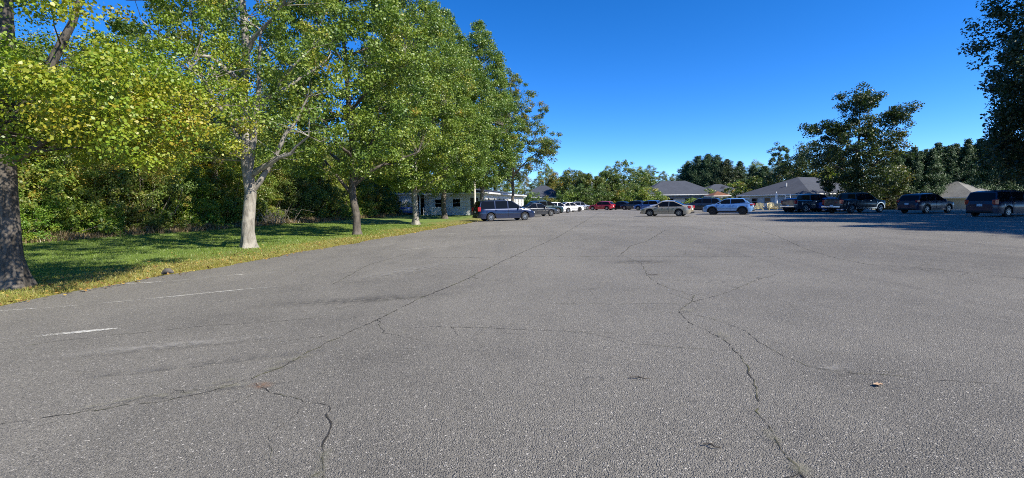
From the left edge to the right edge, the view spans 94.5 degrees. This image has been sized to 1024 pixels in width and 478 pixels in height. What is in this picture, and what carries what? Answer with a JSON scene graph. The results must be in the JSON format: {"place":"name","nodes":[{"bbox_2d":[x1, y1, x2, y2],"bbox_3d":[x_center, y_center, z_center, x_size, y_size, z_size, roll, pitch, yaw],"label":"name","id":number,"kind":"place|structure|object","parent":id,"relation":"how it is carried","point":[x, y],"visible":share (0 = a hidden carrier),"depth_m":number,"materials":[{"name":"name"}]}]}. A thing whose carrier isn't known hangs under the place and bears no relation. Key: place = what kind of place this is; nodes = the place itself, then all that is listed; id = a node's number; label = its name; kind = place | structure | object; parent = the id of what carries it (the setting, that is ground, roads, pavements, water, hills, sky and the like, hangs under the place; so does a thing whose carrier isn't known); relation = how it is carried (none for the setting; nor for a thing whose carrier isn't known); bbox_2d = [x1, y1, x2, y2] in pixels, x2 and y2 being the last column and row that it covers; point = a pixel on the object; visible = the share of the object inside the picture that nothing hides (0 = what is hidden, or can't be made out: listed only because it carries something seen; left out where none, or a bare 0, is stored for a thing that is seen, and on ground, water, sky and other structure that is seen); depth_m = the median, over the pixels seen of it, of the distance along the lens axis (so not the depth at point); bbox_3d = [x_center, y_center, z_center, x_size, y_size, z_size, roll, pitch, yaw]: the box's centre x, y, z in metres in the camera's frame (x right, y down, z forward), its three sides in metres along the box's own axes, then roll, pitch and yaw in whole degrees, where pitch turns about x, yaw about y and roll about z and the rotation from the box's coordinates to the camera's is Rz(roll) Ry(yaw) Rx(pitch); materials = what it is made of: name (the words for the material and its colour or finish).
{"place":"outdoors","nodes":[
{"label":"outdoors","id":0,"kind":"place"},
{"bbox_2d":[0,209,874,305],"bbox_3d":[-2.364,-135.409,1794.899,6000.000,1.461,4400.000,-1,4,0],"label":"lawn","id":1,"kind":"structure","parent":0,"point":[407,219],"depth_m":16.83,"materials":[{"name":"green plant"}]},
{"bbox_2d":[17,160,40,229],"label":"shrub","id":2,"kind":"object","parent":1,"relation":"on","point":[21,179],"visible":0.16,"depth_m":19.12,"materials":[{"name":"green plant"}]},
{"bbox_2d":[19,192,63,242],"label":"shrub","id":3,"kind":"object","parent":1,"relation":"on","point":[25,224],"visible":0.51,"depth_m":18.59,"materials":[{"name":"green plant"}]},
{"bbox_2d":[19,180,88,235],"bbox_3d":[-20.281,-1.139,20.025,3.556,2.712,3.514,-2,4,-9],"label":"shrub","id":4,"kind":"object","parent":1,"relation":"on","point":[52,206],"visible":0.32,"depth_m":19.86,"materials":[{"name":"green plant"}]},
{"bbox_2d":[17,103,116,234],"bbox_3d":[-20.944,-2.909,20.590,5.388,6.430,4.932,3,6,41],"label":"shrub","id":5,"kind":"object","parent":1,"relation":"on","point":[50,178],"visible":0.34,"depth_m":20.59,"materials":[{"name":"green plant"}]},
{"bbox_2d":[16,26,131,220],"bbox_3d":[-21.362,-4.952,22.224,6.056,9.744,5.891,-1,4,6],"label":"woodland tree","id":6,"kind":"object","parent":1,"relation":"on","point":[37,168],"visible":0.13,"depth_m":21.53,"materials":[{"name":"green plant"}]},
{"bbox_2d":[49,152,149,228],"bbox_3d":[-19.998,-2.390,22.724,3.527,4.912,3.768,-2,4,-11],"label":"shrub","id":7,"kind":"object","parent":1,"relation":"on","point":[119,200],"visible":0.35,"depth_m":22.61,"materials":[{"name":"green plant"}]},
{"bbox_2d":[68,198,130,235],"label":"shrub","id":8,"kind":"object","parent":1,"relation":"on","point":[92,217],"visible":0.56,"depth_m":21.30,"materials":[{"name":"green plant"}]},
{"bbox_2d":[0,0,266,290],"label":"maple tree","id":9,"kind":"object","parent":1,"relation":"on","point":[85,127],"visible":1,"depth_m":8.75,"materials":[{"name":"green plant"}]},
{"bbox_2d":[112,201,173,233],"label":"shrub","id":10,"kind":"object","parent":1,"relation":"on","point":[155,221],"visible":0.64,"depth_m":23.26,"materials":[{"name":"green plant"}]},
{"bbox_2d":[73,31,216,215],"bbox_3d":[-21.017,-6.049,26.436,7.018,11.292,6.827,-1,4,4],"label":"woodland tree","id":11,"kind":"object","parent":1,"relation":"on","point":[194,169],"visible":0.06,"depth_m":26.66,"materials":[{"name":"green plant"}]},
{"bbox_2d":[93,126,197,229],"bbox_3d":[-19.417,-3.237,24.933,4.452,6.369,4.757,-5,6,-41],"label":"shrub","id":12,"kind":"object","parent":1,"relation":"on","point":[152,197],"visible":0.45,"depth_m":24.57,"materials":[{"name":"green plant"}]},
{"bbox_2d":[129,161,223,227],"bbox_3d":[-19.493,-2.528,27.105,4.858,4.639,4.801,-5,6,-41],"label":"shrub","id":13,"kind":"object","parent":1,"relation":"on","point":[204,192],"visible":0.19,"depth_m":27.26,"materials":[{"name":"green plant"}]},
{"bbox_2d":[163,191,234,228],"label":"shrub","id":14,"kind":"object","parent":1,"relation":"on","point":[206,208],"visible":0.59,"depth_m":26.49,"materials":[{"name":"green plant"}]},
{"bbox_2d":[135,0,263,192],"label":"woodland tree","id":15,"kind":"object","parent":1,"relation":"on","point":[169,31],"visible":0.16,"depth_m":29.68,"materials":[{"name":"green plant"}]},
{"bbox_2d":[171,174,241,223],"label":"shrub","id":16,"kind":"object","parent":1,"relation":"on","point":[213,200],"visible":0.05,"depth_m":29.11,"materials":[{"name":"green plant"}]},
{"bbox_2d":[189,182,232,223],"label":"shrub","id":17,"kind":"object","parent":1,"relation":"on","point":[221,212],"visible":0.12,"depth_m":28.80,"materials":[{"name":"green plant"}]},
{"bbox_2d":[191,145,243,217],"bbox_3d":[-19.283,-3.634,30.909,4.480,6.184,4.192,-2,4,-14],"label":"shrub","id":18,"kind":"object","parent":1,"relation":"on","point":[217,182],"visible":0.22,"depth_m":30.29,"materials":[{"name":"green plant"}]},
{"bbox_2d":[180,110,257,215],"bbox_3d":[-19.603,-4.792,31.383,5.385,7.958,4.857,1,5,27],"label":"woodland tree","id":19,"kind":"object","parent":1,"relation":"on","point":[207,164],"visible":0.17,"depth_m":30.45,"materials":[{"name":"green plant"}]},
{"bbox_2d":[22,211,423,243],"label":"dry weeds","id":20,"kind":"object","parent":1,"relation":"on","point":[132,231],"visible":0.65,"depth_m":25.06,"materials":[{"name":"green plant"}]},
{"bbox_2d":[102,0,361,248],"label":"sweetgum tree","id":21,"kind":"object","parent":1,"relation":"on","point":[279,83],"visible":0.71,"depth_m":16.09,"materials":[{"name":"green plant"}]},
{"bbox_2d":[206,167,261,223],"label":"shrub","id":22,"kind":"object","parent":1,"relation":"on","point":[234,213],"visible":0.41,"depth_m":29.92,"materials":[{"name":"green plant"}]},
{"bbox_2d":[0,219,481,304],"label":"fallen leaves","id":23,"kind":"object","parent":1,"relation":"on","point":[50,284],"visible":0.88,"depth_m":11.81,"materials":[{"name":"yellow plant"}]},
{"bbox_2d":[219,148,276,219],"bbox_3d":[-19.159,-3.760,32.963,5.410,6.102,5.064,-2,4,-7],"label":"shrub","id":24,"kind":"object","parent":1,"relation":"on","point":[262,205],"visible":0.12,"depth_m":32.65,"materials":[{"name":"green plant"}]},
{"bbox_2d":[219,115,292,206],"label":"woodland tree","id":25,"kind":"object","parent":1,"relation":"on","point":[269,178],"visible":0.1,"depth_m":35.01,"materials":[{"name":"green plant"}]},
{"bbox_2d":[225,80,294,193],"bbox_3d":[-21.707,-7.765,42.124,6.835,12.233,6.009,1,5,27],"label":"woodland tree","id":26,"kind":"object","parent":1,"relation":"on","point":[263,88],"visible":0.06,"depth_m":41.03,"materials":[{"name":"green plant"}]},
{"bbox_2d":[255,152,297,219],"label":"shrub","id":27,"kind":"object","parent":1,"relation":"on","point":[280,194],"visible":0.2,"depth_m":35.28,"materials":[{"name":"green plant"}]},
{"bbox_2d":[255,206,312,222],"bbox_3d":[-16.334,-1.689,31.643,5.152,1.303,3.516,-1,4,0],"label":"brush pile","id":28,"kind":"object","parent":1,"relation":"on","point":[271,217],"visible":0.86,"depth_m":31.91,"materials":[{"name":"plant"}]},
{"bbox_2d":[263,163,333,219],"bbox_3d":[-17.325,-3.702,37.621,5.309,5.188,4.969,0,4,10],"label":"shrub","id":29,"kind":"object","parent":1,"relation":"on","point":[306,194],"visible":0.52,"depth_m":37.19,"materials":[{"name":"green plant"}]},
{"bbox_2d":[281,135,331,197],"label":"woodland tree","id":30,"kind":"object","parent":1,"relation":"on","point":[315,178],"visible":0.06,"depth_m":40.58,"materials":[{"name":"green plant"}]},
{"bbox_2d":[286,157,332,217],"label":"shrub","id":31,"kind":"object","parent":1,"relation":"on","point":[320,191],"visible":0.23,"depth_m":39.10,"materials":[{"name":"green plant"}]},
{"bbox_2d":[304,162,347,216],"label":"shrub","id":32,"kind":"object","parent":1,"relation":"on","point":[324,187],"visible":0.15,"depth_m":41.48,"materials":[{"name":"green plant"}]},
{"bbox_2d":[313,154,350,208],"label":"shrub","id":33,"kind":"object","parent":1,"relation":"on","point":[331,184],"visible":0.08,"depth_m":43.97,"materials":[{"name":"green plant"}]},
{"bbox_2d":[225,0,444,234],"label":"sweetgum tree","id":34,"kind":"object","parent":1,"relation":"on","point":[397,68],"visible":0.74,"depth_m":21.93,"materials":[{"name":"green plant"}]},
{"bbox_2d":[325,186,350,219],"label":"shrub","id":35,"kind":"object","parent":1,"relation":"on","point":[335,206],"visible":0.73,"depth_m":40.64,"materials":[{"name":"green plant"}]},
{"bbox_2d":[329,153,377,216],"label":"shrub","id":36,"kind":"object","parent":1,"relation":"on","point":[363,193],"visible":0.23,"depth_m":45.38,"materials":[{"name":"green plant"}]},
{"bbox_2d":[333,139,380,203],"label":"woodland tree","id":37,"kind":"object","parent":1,"relation":"on","point":[371,182],"visible":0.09,"depth_m":48.65,"materials":[{"name":"green plant"}]},
{"bbox_2d":[347,183,374,216],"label":"shrub","id":38,"kind":"object","parent":1,"relation":"on","point":[362,198],"visible":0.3,"depth_m":45.85,"materials":[{"name":"green plant"}]},
{"bbox_2d":[369,180,393,212],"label":"shrub","id":39,"kind":"object","parent":1,"relation":"on","point":[381,197],"visible":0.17,"depth_m":51.79,"materials":[{"name":"green plant"}]},
{"bbox_2d":[377,198,395,215],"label":"shrub","id":40,"kind":"object","parent":1,"relation":"on","point":[384,207],"visible":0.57,"depth_m":51.06,"materials":[{"name":"green plant"}]},
{"bbox_2d":[387,192,418,212],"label":"garden shed","id":41,"kind":"structure","parent":1,"relation":"on","point":[405,198],"depth_m":55.73,"materials":[{"name":"grey"}]},
{"bbox_2d":[348,0,482,224],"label":"sweetgum tree","id":42,"kind":"object","parent":1,"relation":"on","point":[417,181],"visible":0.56,"depth_m":33.06,"materials":[{"name":"green plant"}]},
{"bbox_2d":[394,2,499,218],"bbox_3d":[-6.766,-11.992,44.776,11.051,20.462,10.852,2,5,33],"label":"sweetgum tree","id":43,"kind":"object","parent":1,"relation":"on","point":[473,173],"visible":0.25,"depth_m":43.74,"materials":[{"name":"green plant"}]},
{"bbox_2d":[392,189,526,214],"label":"white building","id":44,"kind":"structure","parent":1,"relation":"on","point":[462,203],"depth_m":56.62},
{"bbox_2d":[440,19,528,199],"bbox_3d":[-3.356,-12.745,51.084,10.124,20.956,9.787,-3,5,-25],"label":"sweetgum tree","id":45,"kind":"object","parent":1,"relation":"on","point":[505,104],"visible":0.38,"depth_m":49.81,"materials":[{"name":"green plant"}]},
{"bbox_2d":[502,170,524,193],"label":"woodland tree","id":46,"kind":"object","parent":1,"relation":"on","point":[510,186],"visible":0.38,"depth_m":140.30,"materials":[{"name":"green plant"}]},
{"bbox_2d":[485,68,562,201],"bbox_3d":[0.399,-12.900,62.842,11.740,19.365,11.430,1,5,28],"label":"sweetgum tree","id":47,"kind":"object","parent":1,"relation":"on","point":[547,142],"visible":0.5,"depth_m":62.15,"materials":[{"name":"green plant"}]},
{"bbox_2d":[515,173,532,194],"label":"woodland tree","id":48,"kind":"object","parent":1,"relation":"on","point":[525,184],"visible":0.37,"depth_m":158.31,"materials":[{"name":"green plant"}]},
{"bbox_2d":[524,185,559,200],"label":"hip roofed house","id":49,"kind":"structure","parent":1,"relation":"on","point":[543,190],"depth_m":114.27,"materials":[{"name":"white"}]},
{"bbox_2d":[533,163,554,188],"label":"woodland tree","id":50,"kind":"object","parent":1,"relation":"on","point":[541,174],"visible":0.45,"depth_m":141.47,"materials":[{"name":"green plant"}]},
{"bbox_2d":[538,172,561,189],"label":"broadleaf tree","id":51,"kind":"object","parent":1,"relation":"on","point":[551,183],"visible":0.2,"depth_m":125.80,"materials":[{"name":"green plant"}]},
{"bbox_2d":[554,190,576,202],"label":"bush","id":52,"kind":"object","parent":1,"relation":"on","point":[562,197],"visible":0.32,"depth_m":91.25,"materials":[{"name":"green plant"}]},
{"bbox_2d":[552,167,592,200],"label":"broadleaf tree","id":53,"kind":"object","parent":1,"relation":"on","point":[568,180],"visible":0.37,"depth_m":109.25,"materials":[{"name":"green plant"}]},
{"bbox_2d":[566,183,592,209],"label":"bush","id":54,"kind":"object","parent":1,"relation":"on","point":[580,191],"visible":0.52,"depth_m":91.65,"materials":[{"name":"green plant"}]},
{"bbox_2d":[570,172,608,201],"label":"broadleaf tree","id":55,"kind":"object","parent":1,"relation":"on","point":[586,180],"visible":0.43,"depth_m":104.02,"materials":[{"name":"green plant"}]},
{"bbox_2d":[574,185,604,209],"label":"bush","id":56,"kind":"object","parent":1,"relation":"on","point":[590,189],"visible":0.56,"depth_m":91.53,"materials":[{"name":"green plant"}]},
{"bbox_2d":[588,183,614,202],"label":"bush","id":57,"kind":"object","parent":1,"relation":"on","point":[610,198],"visible":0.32,"depth_m":92.58,"materials":[{"name":"green plant"}]},
{"bbox_2d":[594,171,620,199],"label":"broadleaf tree","id":58,"kind":"object","parent":1,"relation":"on","point":[608,181],"visible":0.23,"depth_m":109.78,"materials":[{"name":"green plant"}]},
{"bbox_2d":[604,159,647,194],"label":"broadleaf tree","id":59,"kind":"object","parent":1,"relation":"on","point":[625,180],"visible":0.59,"depth_m":109.87,"materials":[{"name":"green plant"}]},
{"bbox_2d":[615,182,645,200],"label":"broadleaf tree","id":60,"kind":"object","parent":1,"relation":"on","point":[632,191],"visible":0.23,"depth_m":94.73,"materials":[{"name":"green plant"}]},
{"bbox_2d":[631,174,660,188],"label":"broadleaf tree","id":61,"kind":"object","parent":1,"relation":"on","point":[649,182],"visible":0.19,"depth_m":115.27,"materials":[{"name":"green plant"}]},
{"bbox_2d":[630,187,669,200],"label":"tree","id":62,"kind":"object","parent":1,"relation":"on","point":[646,194],"visible":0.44,"depth_m":90.36,"materials":[{"name":"green plant"}]},
{"bbox_2d":[675,163,695,182],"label":"conifer tree","id":63,"kind":"object","parent":1,"relation":"on","point":[683,171],"visible":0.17,"depth_m":116.34,"materials":[{"name":"green plant"}]},
{"bbox_2d":[644,181,742,202],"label":"twin roofed house","id":64,"kind":"structure","parent":1,"relation":"on","point":[681,191],"depth_m":99.86,"materials":[{"name":"white"}]},
{"bbox_2d":[685,155,709,187],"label":"conifer tree","id":65,"kind":"object","parent":1,"relation":"on","point":[696,169],"visible":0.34,"depth_m":114.19,"materials":[{"name":"green plant"}]},
{"bbox_2d":[693,153,722,187],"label":"conifer tree","id":66,"kind":"object","parent":1,"relation":"on","point":[707,163],"visible":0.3,"depth_m":112.75,"materials":[{"name":"green plant"}]},
{"bbox_2d":[701,154,730,186],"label":"conifer tree","id":67,"kind":"object","parent":1,"relation":"on","point":[717,158],"visible":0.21,"depth_m":111.95,"materials":[{"name":"green plant"}]},
{"bbox_2d":[704,159,748,190],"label":"conifer tree","id":68,"kind":"object","parent":1,"relation":"on","point":[727,166],"visible":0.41,"depth_m":110.10,"materials":[{"name":"green plant"}]},
{"bbox_2d":[721,179,745,199],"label":"broadleaf tree","id":69,"kind":"object","parent":1,"relation":"on","point":[733,184],"visible":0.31,"depth_m":91.35,"materials":[{"name":"green plant"}]},
{"bbox_2d":[734,161,751,187],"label":"conifer tree","id":70,"kind":"object","parent":1,"relation":"on","point":[743,173],"visible":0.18,"depth_m":110.40,"materials":[{"name":"green plant"}]},
{"bbox_2d":[733,175,769,197],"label":"broadleaf tree","id":71,"kind":"object","parent":1,"relation":"on","point":[753,182],"visible":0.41,"depth_m":87.35,"materials":[{"name":"green plant"}]},
{"bbox_2d":[751,166,772,187],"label":"conifer tree","id":72,"kind":"object","parent":1,"relation":"on","point":[763,170],"visible":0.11,"depth_m":108.68,"materials":[{"name":"green plant"}]},
{"bbox_2d":[756,163,800,187],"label":"broadleaf tree","id":73,"kind":"object","parent":1,"relation":"on","point":[767,179],"visible":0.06,"depth_m":95.61,"materials":[{"name":"green plant"}]},
{"bbox_2d":[767,142,793,166],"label":"pine tree","id":74,"kind":"object","parent":1,"relation":"on","point":[779,154],"visible":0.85,"depth_m":102.61,"materials":[{"name":"green plant"}]},
{"bbox_2d":[736,177,871,209],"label":"grey house","id":75,"kind":"structure","parent":1,"relation":"on","point":[795,187],"depth_m":71.02,"materials":[{"name":"grey"}]},
{"bbox_2d":[768,140,851,181],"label":"broadleaf tree","id":76,"kind":"object","parent":1,"relation":"on","point":[800,165],"visible":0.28,"depth_m":82.70,"materials":[{"name":"green plant"}]},
{"bbox_2d":[797,81,924,209],"bbox_3d":[43.328,-11.209,58.806,13.603,16.570,11.484,-3,5,-20],"label":"broadleaf tree","id":77,"kind":"object","parent":1,"relation":"on","point":[863,168],"visible":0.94,"depth_m":57.91,"materials":[{"name":"green plant"}]},
{"bbox_2d":[878,156,921,209],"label":"evergreen tree","id":78,"kind":"object","parent":1,"relation":"on","point":[900,161],"visible":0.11,"depth_m":62.60,"materials":[{"name":"green plant"}]},
{"bbox_2d":[880,185,920,209],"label":"bush","id":79,"kind":"object","parent":1,"relation":"on","point":[893,204],"visible":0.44,"depth_m":59.35,"materials":[{"name":"green plant"}]},
{"bbox_2d":[904,146,937,193],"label":"evergreen tree","id":80,"kind":"object","parent":1,"relation":"on","point":[916,165],"visible":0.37,"depth_m":62.38,"materials":[{"name":"green plant"}]},
{"bbox_2d":[915,148,952,194],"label":"evergreen tree","id":81,"kind":"object","parent":1,"relation":"on","point":[934,169],"visible":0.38,"depth_m":61.95,"materials":[{"name":"green plant"}]},
{"bbox_2d":[933,142,954,186],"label":"evergreen tree","id":82,"kind":"object","parent":1,"relation":"on","point":[938,147],"visible":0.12,"depth_m":63.25,"materials":[{"name":"green plant"}]},
{"bbox_2d":[942,144,972,185],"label":"evergreen tree","id":83,"kind":"object","parent":1,"relation":"on","point":[952,159],"visible":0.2,"depth_m":62.74,"materials":[{"name":"green plant"}]},
{"bbox_2d":[939,181,987,209],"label":"house","id":84,"kind":"structure","parent":1,"relation":"on","point":[958,193],"depth_m":60.04,"materials":[{"name":"beige"}]},
{"bbox_2d":[955,138,993,190],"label":"evergreen tree","id":85,"kind":"object","parent":1,"relation":"on","point":[970,170],"visible":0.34,"depth_m":62.19,"materials":[{"name":"green plant"}]},
{"bbox_2d":[957,0,1023,185],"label":"shade tree","id":86,"kind":"object","parent":1,"relation":"on","point":[1007,114],"visible":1,"depth_m":39.60,"materials":[{"name":"green plant"}]},
{"bbox_2d":[976,139,1014,189],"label":"evergreen tree","id":87,"kind":"object","parent":1,"relation":"on","point":[987,177],"visible":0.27,"depth_m":62.00,"materials":[{"name":"green plant"}]},
{"bbox_2d":[994,145,1023,190],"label":"evergreen tree","id":88,"kind":"object","parent":1,"relation":"on","point":[1007,185],"visible":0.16,"depth_m":61.80,"materials":[{"name":"green plant"}]},
{"bbox_2d":[0,209,1023,477],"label":"parking lot","id":89,"kind":"structure","parent":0,"point":[552,391],"depth_m":4.62,"materials":[{"name":"grey asphalt"}]},
{"bbox_2d":[472,199,534,220],"bbox_3d":[-0.699,-2.497,40.426,5.200,1.843,2.320,-3,5,-21],"label":"parked minivan","id":90,"kind":"object","parent":89,"relation":"on","point":[488,209],"visible":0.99,"depth_m":39.43,"materials":[{"name":"blue paint"}]},
{"bbox_2d":[1,214,1016,477],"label":"pavement cracks","id":91,"kind":"object","parent":89,"relation":"on","point":[501,328],"visible":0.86,"depth_m":4.48,"materials":[{"name":"black asphalt"}]},
{"bbox_2d":[521,203,557,215],"bbox_3d":[2.650,-3.211,51.408,4.700,1.475,2.100,-3,5,-28],"label":"parked car","id":92,"kind":"object","parent":89,"relation":"on","point":[541,209],"visible":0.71,"depth_m":50.75,"materials":[{"name":"grey paint"}]},
{"bbox_2d":[529,200,563,213],"bbox_3d":[4.099,-3.994,59.374,4.850,1.773,2.200,-3,5,-28],"label":"parked car","id":93,"kind":"object","parent":89,"relation":"on","point":[549,204],"visible":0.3,"depth_m":58.80,"materials":[{"name":"teal paint"}]},
{"bbox_2d":[588,201,614,209],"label":"parked car","id":94,"kind":"object","parent":89,"relation":"on","point":[607,205],"visible":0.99,"depth_m":78.91,"materials":[{"name":"red paint"}]},
{"bbox_2d":[633,200,660,209],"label":"parked car","id":95,"kind":"object","parent":89,"relation":"on","point":[644,204],"visible":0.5,"depth_m":71.23,"materials":[{"name":"blue paint"}]},
{"bbox_2d":[640,200,694,215],"bbox_3d":[14.524,-2.884,44.429,4.700,1.475,2.100,2,5,33],"label":"parked car","id":96,"kind":"object","parent":89,"relation":"on","point":[677,208],"visible":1,"depth_m":43.59,"materials":[{"name":"beige paint"}]},
{"bbox_2d":[686,197,720,209],"bbox_3d":[22.821,-4.130,56.881,4.740,1.773,2.200,2,5,33],"label":"parked car","id":97,"kind":"object","parent":89,"relation":"on","point":[700,204],"visible":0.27,"depth_m":56.02,"materials":[{"name":"grey paint"}]},
{"bbox_2d":[702,198,754,214],"bbox_3d":[20.962,-3.173,45.920,4.490,1.600,2.140,2,5,33],"label":"parked car","id":98,"kind":"object","parent":89,"relation":"on","point":[742,206],"visible":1,"depth_m":45.01,"materials":[{"name":"blue paint"}]},
{"bbox_2d":[780,194,836,211],"bbox_3d":[31.175,-3.775,49.385,6.050,1.915,2.370,-2,5,-14],"label":"parked pickup","id":99,"kind":"object","parent":89,"relation":"on","point":[804,202],"visible":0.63,"depth_m":48.35,"materials":[{"name":"grey paint"}]},
{"bbox_2d":[821,192,885,212],"bbox_3d":[32.101,-3.409,44.397,6.050,1.915,2.370,-2,5,-18],"label":"parked pickup","id":100,"kind":"object","parent":89,"relation":"on","point":[857,201],"visible":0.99,"depth_m":43.53,"materials":[{"name":"black paint"}]},
{"bbox_2d":[896,192,953,212],"bbox_3d":[35.754,-3.137,40.928,4.850,1.773,2.200,-2,5,-18],"label":"parked car","id":101,"kind":"object","parent":89,"relation":"on","point":[925,202],"visible":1,"depth_m":40.06,"materials":[{"name":"grey paint"}]},
{"bbox_2d":[964,190,1023,216],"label":"parked minivan","id":102,"kind":"object","parent":89,"relation":"on","point":[1006,203],"visible":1,"depth_m":31.42,"materials":[{"name":"blue paint"}]},
{"bbox_2d":[14,0,1023,194],"label":"sky","id":103,"kind":"structure","parent":0,"point":[663,85],"materials":[{"name":"blue"}]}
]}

